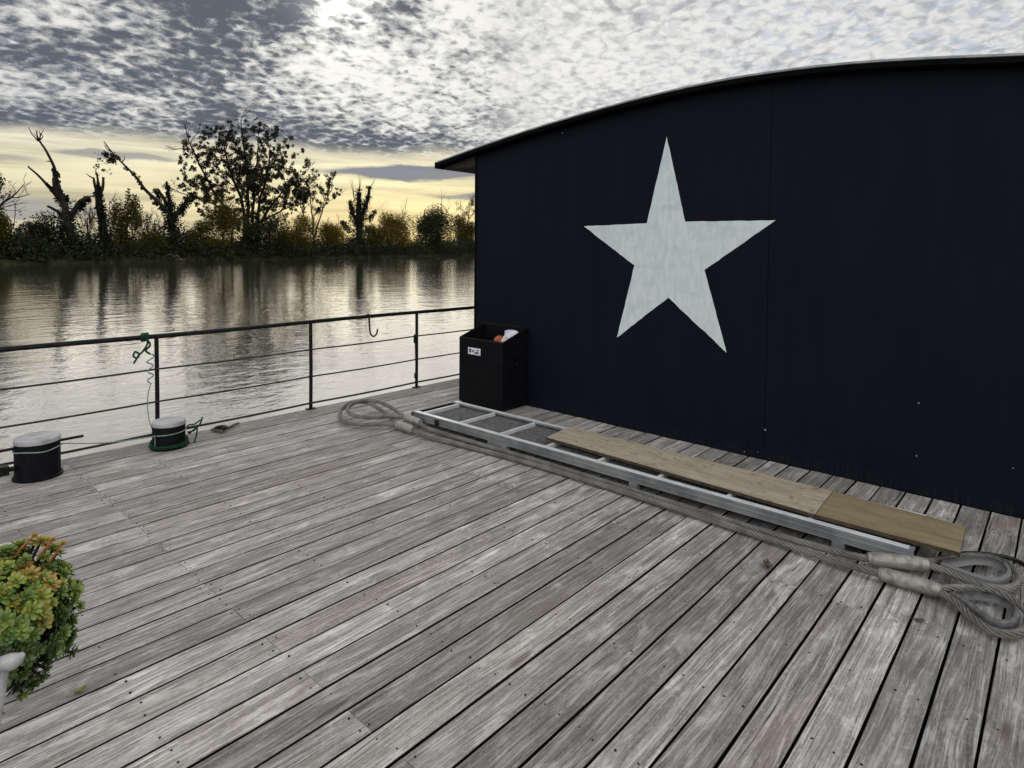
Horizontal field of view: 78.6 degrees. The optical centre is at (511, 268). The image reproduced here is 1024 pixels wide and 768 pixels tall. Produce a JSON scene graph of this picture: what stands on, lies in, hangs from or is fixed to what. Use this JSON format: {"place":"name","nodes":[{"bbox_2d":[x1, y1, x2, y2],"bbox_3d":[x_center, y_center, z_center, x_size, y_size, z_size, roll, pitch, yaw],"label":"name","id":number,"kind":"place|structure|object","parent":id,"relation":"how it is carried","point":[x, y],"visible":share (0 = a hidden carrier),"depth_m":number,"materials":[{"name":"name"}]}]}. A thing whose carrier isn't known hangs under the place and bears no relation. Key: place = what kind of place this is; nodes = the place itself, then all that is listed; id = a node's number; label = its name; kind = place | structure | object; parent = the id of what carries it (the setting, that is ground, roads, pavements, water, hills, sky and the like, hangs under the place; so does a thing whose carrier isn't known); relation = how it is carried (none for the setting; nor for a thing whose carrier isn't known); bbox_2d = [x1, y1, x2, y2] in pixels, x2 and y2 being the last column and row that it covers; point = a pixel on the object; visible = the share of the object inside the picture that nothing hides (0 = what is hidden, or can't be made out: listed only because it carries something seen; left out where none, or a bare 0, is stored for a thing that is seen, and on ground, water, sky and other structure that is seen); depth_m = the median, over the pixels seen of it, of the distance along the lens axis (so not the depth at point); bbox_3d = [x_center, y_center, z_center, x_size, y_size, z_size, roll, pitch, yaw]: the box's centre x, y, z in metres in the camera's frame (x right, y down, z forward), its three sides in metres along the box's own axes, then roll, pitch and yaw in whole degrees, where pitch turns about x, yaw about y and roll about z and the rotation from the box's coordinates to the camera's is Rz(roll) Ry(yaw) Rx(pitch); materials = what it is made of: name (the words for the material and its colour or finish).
{"place":"outdoors","nodes":[
{"label":"outdoors","id":0,"kind":"place"},
{"bbox_2d":[210,422,239,432],"bbox_3d":[-2.390,1.326,5.281,0.120,0.046,0.278,1,2,22],"label":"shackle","id":1,"kind":"object","parent":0,"point":[220,428],"visible":1,"depth_m":5.19,"materials":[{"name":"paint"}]},
{"bbox_2d":[0,246,472,264],"bbox_3d":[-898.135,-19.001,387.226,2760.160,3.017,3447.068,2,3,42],"label":"riverbank","id":2,"kind":"structure","parent":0,"point":[4,261],"depth_m":89.70,"materials":[{"name":"soil"}]},
{"bbox_2d":[0,204,16,256],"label":"bush","id":3,"kind":"object","parent":2,"relation":"on","point":[4,229],"visible":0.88,"depth_m":71.60,"materials":[{"name":"green plant"}]},
{"bbox_2d":[0,172,30,210],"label":"bare tree","id":4,"kind":"object","parent":2,"relation":"on","point":[2,197],"visible":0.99,"depth_m":72.67,"materials":[{"name":"brown plant"}]},
{"bbox_2d":[3,231,41,254],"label":"bush","id":5,"kind":"object","parent":2,"relation":"on","point":[22,242],"visible":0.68,"depth_m":72.72,"materials":[{"name":"green plant"}]},
{"bbox_2d":[18,209,59,250],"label":"bush","id":6,"kind":"object","parent":2,"relation":"on","point":[44,228],"visible":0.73,"depth_m":77.31,"materials":[{"name":"green plant"}]},
{"bbox_2d":[27,127,101,261],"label":"dead tree","id":7,"kind":"object","parent":2,"relation":"on","point":[67,227],"visible":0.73,"depth_m":78.35,"materials":[{"name":"black plant"}]},
{"bbox_2d":[75,196,104,242],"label":"bush","id":8,"kind":"object","parent":2,"relation":"on","point":[89,219],"visible":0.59,"depth_m":84.05,"materials":[{"name":"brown plant"}]},
{"bbox_2d":[87,167,123,259],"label":"dead tree","id":9,"kind":"object","parent":2,"relation":"on","point":[103,235],"visible":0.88,"depth_m":82.79,"materials":[{"name":"black plant"}]},
{"bbox_2d":[105,188,155,254],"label":"bush","id":10,"kind":"object","parent":2,"relation":"on","point":[134,219],"visible":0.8,"depth_m":86.60,"materials":[{"name":"green plant"}]},
{"bbox_2d":[93,141,199,259],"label":"dead tree","id":11,"kind":"object","parent":2,"relation":"on","point":[168,208],"visible":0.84,"depth_m":92.64,"materials":[{"name":"black plant"}]},
{"bbox_2d":[140,211,161,239],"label":"bush","id":12,"kind":"object","parent":2,"relation":"on","point":[147,226],"visible":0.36,"depth_m":92.95,"materials":[{"name":"green plant"}]},
{"bbox_2d":[142,231,168,255],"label":"bush","id":13,"kind":"object","parent":2,"relation":"on","point":[158,239],"visible":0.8,"depth_m":89.86,"materials":[{"name":"green plant"}]},
{"bbox_2d":[184,218,219,254],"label":"bush","id":14,"kind":"object","parent":2,"relation":"on","point":[200,226],"visible":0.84,"depth_m":97.43,"materials":[{"name":"green plant"}]},
{"bbox_2d":[203,191,248,254],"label":"bush","id":15,"kind":"object","parent":2,"relation":"on","point":[223,222],"visible":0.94,"depth_m":100.24,"materials":[{"name":"green plant"}]},
{"bbox_2d":[8,211,462,248],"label":"distant wood","id":16,"kind":"object","parent":2,"relation":"on","point":[177,240],"depth_m":130.99,"materials":[{"name":"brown plant"}]},
{"bbox_2d":[0,220,473,263],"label":"undergrowth","id":17,"kind":"object","parent":2,"relation":"on","point":[416,247],"visible":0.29,"depth_m":102.94,"materials":[{"name":"green plant"}]},
{"bbox_2d":[162,104,317,255],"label":"mistletoe tree","id":18,"kind":"object","parent":2,"relation":"on","point":[253,176],"visible":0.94,"depth_m":106.01,"materials":[{"name":"green plant"}]},
{"bbox_2d":[236,207,286,254],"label":"bush","id":19,"kind":"object","parent":2,"relation":"on","point":[251,231],"visible":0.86,"depth_m":106.97,"materials":[{"name":"green plant"}]},
{"bbox_2d":[266,208,302,253],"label":"bush","id":20,"kind":"object","parent":2,"relation":"on","point":[286,235],"visible":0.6,"depth_m":114.20,"materials":[{"name":"green plant"}]},
{"bbox_2d":[288,204,321,253],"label":"bush","id":21,"kind":"object","parent":2,"relation":"on","point":[302,225],"visible":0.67,"depth_m":119.43,"materials":[{"name":"green plant"}]},
{"bbox_2d":[289,169,344,242],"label":"thin tree","id":22,"kind":"object","parent":2,"relation":"on","point":[321,192],"visible":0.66,"depth_m":124.26,"materials":[{"name":"green plant"}]},
{"bbox_2d":[314,215,350,252],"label":"bush","id":23,"kind":"object","parent":2,"relation":"on","point":[332,230],"visible":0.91,"depth_m":128.04,"materials":[{"name":"green plant"}]},
{"bbox_2d":[339,180,378,256],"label":"dead tree","id":24,"kind":"object","parent":2,"relation":"on","point":[359,216],"visible":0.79,"depth_m":137.31,"materials":[{"name":"black plant"}]},
{"bbox_2d":[353,218,390,247],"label":"bush","id":25,"kind":"object","parent":2,"relation":"on","point":[377,233],"visible":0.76,"depth_m":141.22,"materials":[{"name":"green plant"}]},
{"bbox_2d":[376,197,413,252],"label":"bush","id":26,"kind":"object","parent":2,"relation":"on","point":[396,226],"visible":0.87,"depth_m":149.93,"materials":[{"name":"green plant"}]},
{"bbox_2d":[407,186,463,250],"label":"bush","id":27,"kind":"object","parent":2,"relation":"on","point":[433,222],"visible":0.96,"depth_m":166.72,"materials":[{"name":"green plant"}]},
{"bbox_2d":[453,208,474,247],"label":"bush","id":28,"kind":"object","parent":2,"relation":"on","point":[462,225],"visible":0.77,"depth_m":191.17,"materials":[{"name":"green plant"}]},
{"bbox_2d":[455,194,474,228],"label":"thin tree","id":29,"kind":"object","parent":2,"relation":"on","point":[470,204],"visible":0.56,"depth_m":202.64,"materials":[{"name":"green plant"}]},
{"bbox_2d":[0,255,473,466],"bbox_3d":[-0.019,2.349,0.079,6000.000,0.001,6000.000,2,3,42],"label":"water","id":30,"kind":"structure","parent":0,"point":[45,303],"depth_m":16.32,"materials":[{"name":"grey liquid"}]},
{"bbox_2d":[0,378,1023,767],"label":"deck","id":31,"kind":"structure","parent":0,"point":[322,586],"depth_m":2.59,"materials":[{"name":"grey wood"}]},
{"bbox_2d":[0,652,32,725],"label":"plant stand","id":32,"kind":"object","parent":31,"relation":"on","point":[10,661],"visible":0.81,"depth_m":1.35,"materials":[{"name":"ceramic"}]},
{"bbox_2d":[0,532,85,714],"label":"potted succulent","id":33,"kind":"object","parent":32,"relation":"on","point":[38,619],"visible":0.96,"depth_m":1.48,"materials":[{"name":"green plant"}]},
{"bbox_2d":[0,431,83,483],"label":"bollard","id":34,"kind":"object","parent":31,"relation":"on","point":[33,468],"visible":1,"depth_m":4.08,"materials":[{"name":"black metal"}]},
{"bbox_2d":[12,427,186,453],"bbox_3d":[-2.864,1.219,4.444,0.179,0.089,1.075,2,3,42],"label":"thin line","id":35,"kind":"object","parent":34,"relation":"attached to","point":[93,443],"visible":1,"depth_m":4.38,"materials":[{"name":"grey fabric"}]},
{"bbox_2d":[66,684,86,696],"bbox_3d":[-1.501,1.454,2.155,0.056,0.016,0.028,-1,2,-28],"label":"fallen leaf","id":36,"kind":"object","parent":31,"relation":"on","point":[80,689],"visible":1,"depth_m":2.16,"materials":[{"name":"plant"}]},
{"bbox_2d":[138,416,194,451],"bbox_3d":[-2.640,1.261,4.803,0.340,0.208,0.256,0,2,-12],"label":"bollard","id":37,"kind":"object","parent":31,"relation":"on","point":[168,425],"visible":0.97,"depth_m":4.72,"materials":[{"name":"black metal"}]},
{"bbox_2d":[148,417,202,449],"bbox_3d":[-2.598,1.266,4.850,0.283,0.188,0.400,2,3,42],"label":"mooring rope","id":38,"kind":"object","parent":37,"relation":"attached to","point":[176,445],"visible":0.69,"depth_m":4.79,"materials":[{"name":"green fabric"}]},
{"bbox_2d":[0,306,473,464],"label":"railing","id":39,"kind":"object","parent":31,"relation":"on","point":[156,337],"visible":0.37,"depth_m":5.31,"materials":[{"name":"metal"}]},
{"bbox_2d":[132,332,155,445],"bbox_3d":[-2.775,0.911,4.803,0.304,0.826,0.152,1,2,25],"label":"tie rope","id":40,"kind":"object","parent":39,"relation":"attached to","point":[145,337],"visible":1,"depth_m":4.84,"materials":[{"name":"green fabric"}]},
{"bbox_2d":[367,314,377,336],"bbox_3d":[-1.435,0.579,6.439,0.040,0.248,0.125,2,3,42],"label":"hook","id":41,"kind":"object","parent":39,"relation":"hanging from","point":[370,328],"visible":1,"depth_m":6.40,"materials":[{"name":"paint"}]},
{"bbox_2d":[414,334,417,378],"bbox_3d":[-1.056,0.962,6.849,0.038,0.500,0.052,2,3,42],"label":"turnbuckle","id":42,"kind":"object","parent":39,"relation":"hanging from","point":[415,375],"visible":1,"depth_m":6.84,"materials":[{"name":"paint"}]},
{"bbox_2d":[459,322,527,411],"bbox_3d":[-0.186,0.953,6.186,0.600,0.777,0.366,2,3,42],"label":"litter bin","id":43,"kind":"object","parent":31,"relation":"on","point":[492,374],"visible":1,"depth_m":6.04,"materials":[{"name":"black paint"}]},
{"bbox_2d":[494,335,507,341],"bbox_3d":[-0.098,0.690,5.976,0.164,0.110,0.104,1,2,22],"label":"crumpled wrapper","id":44,"kind":"object","parent":43,"relation":"in","point":[500,338],"visible":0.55,"depth_m":5.95,"materials":[{"name":"red paper"}]},
{"bbox_2d":[503,330,517,338],"bbox_3d":[-0.029,0.675,6.094,0.189,0.154,0.124,2,3,42],"label":"paper sheet","id":45,"kind":"object","parent":43,"relation":"in","point":[509,333],"visible":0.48,"depth_m":6.11,"materials":[{"name":"white paper"}]},
{"bbox_2d":[411,401,929,555],"bbox_3d":[0.691,1.345,4.421,3.736,0.120,0.524,2,3,41],"label":"gangway","id":46,"kind":"object","parent":31,"relation":"on","point":[503,430],"visible":0.61,"depth_m":4.12,"materials":[{"name":"metal"}]},
{"bbox_2d":[547,427,832,517],"bbox_3d":[1.034,1.286,4.136,1.936,0.020,0.423,2,3,42],"label":"plywood board","id":47,"kind":"object","parent":46,"relation":"on","point":[803,499],"visible":0.99,"depth_m":3.95,"materials":[{"name":"beige wood"}]},
{"bbox_2d":[816,491,965,556],"bbox_3d":[1.980,1.322,3.282,0.650,0.021,0.413,2,3,42],"label":"plywood board","id":48,"kind":"object","parent":46,"relation":"on","point":[924,531],"visible":1,"depth_m":3.23,"materials":[{"name":"beige wood"}]},
{"bbox_2d":[338,400,1023,638],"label":"wire rope sling","id":49,"kind":"object","parent":31,"relation":"on","point":[960,596],"visible":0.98,"depth_m":2.90,"materials":[{"name":"grey metal"}]},
{"bbox_2d":[346,399,1023,592],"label":"wire rope sling","id":50,"kind":"object","parent":31,"relation":"on","point":[949,565],"visible":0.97,"depth_m":3.05,"materials":[{"name":"grey metal"}]},
{"bbox_2d":[435,53,1023,517],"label":"cabin","id":51,"kind":"object","parent":31,"relation":"on","point":[817,267],"visible":0.99,"depth_m":4.47,"materials":[{"name":"black paint"}]},
{"bbox_2d":[763,558,772,572],"bbox_3d":[1.246,1.438,3.037,0.049,0.034,0.091,1,2,7],"label":"fallen leaf","id":52,"kind":"object","parent":31,"relation":"on","point":[767,563],"visible":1,"depth_m":3.06,"materials":[{"name":"brown plant"}]},
{"bbox_2d":[908,616,925,621],"bbox_3d":[1.701,1.468,2.629,0.031,0.008,0.061,-1,2,-37],"label":"fallen leaf","id":53,"kind":"object","parent":31,"relation":"on","point":[921,619],"visible":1,"depth_m":2.62,"materials":[{"name":"brown plant"}]},
{"bbox_2d":[961,551,1023,565],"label":"thin cable","id":54,"kind":"object","parent":31,"relation":"on","point":[1009,558],"visible":0.51,"depth_m":3.16,"materials":[{"name":"grey metal"}]},
{"bbox_2d":[0,0,1023,244],"label":"sky","id":55,"kind":"structure","parent":0,"point":[381,91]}
]}

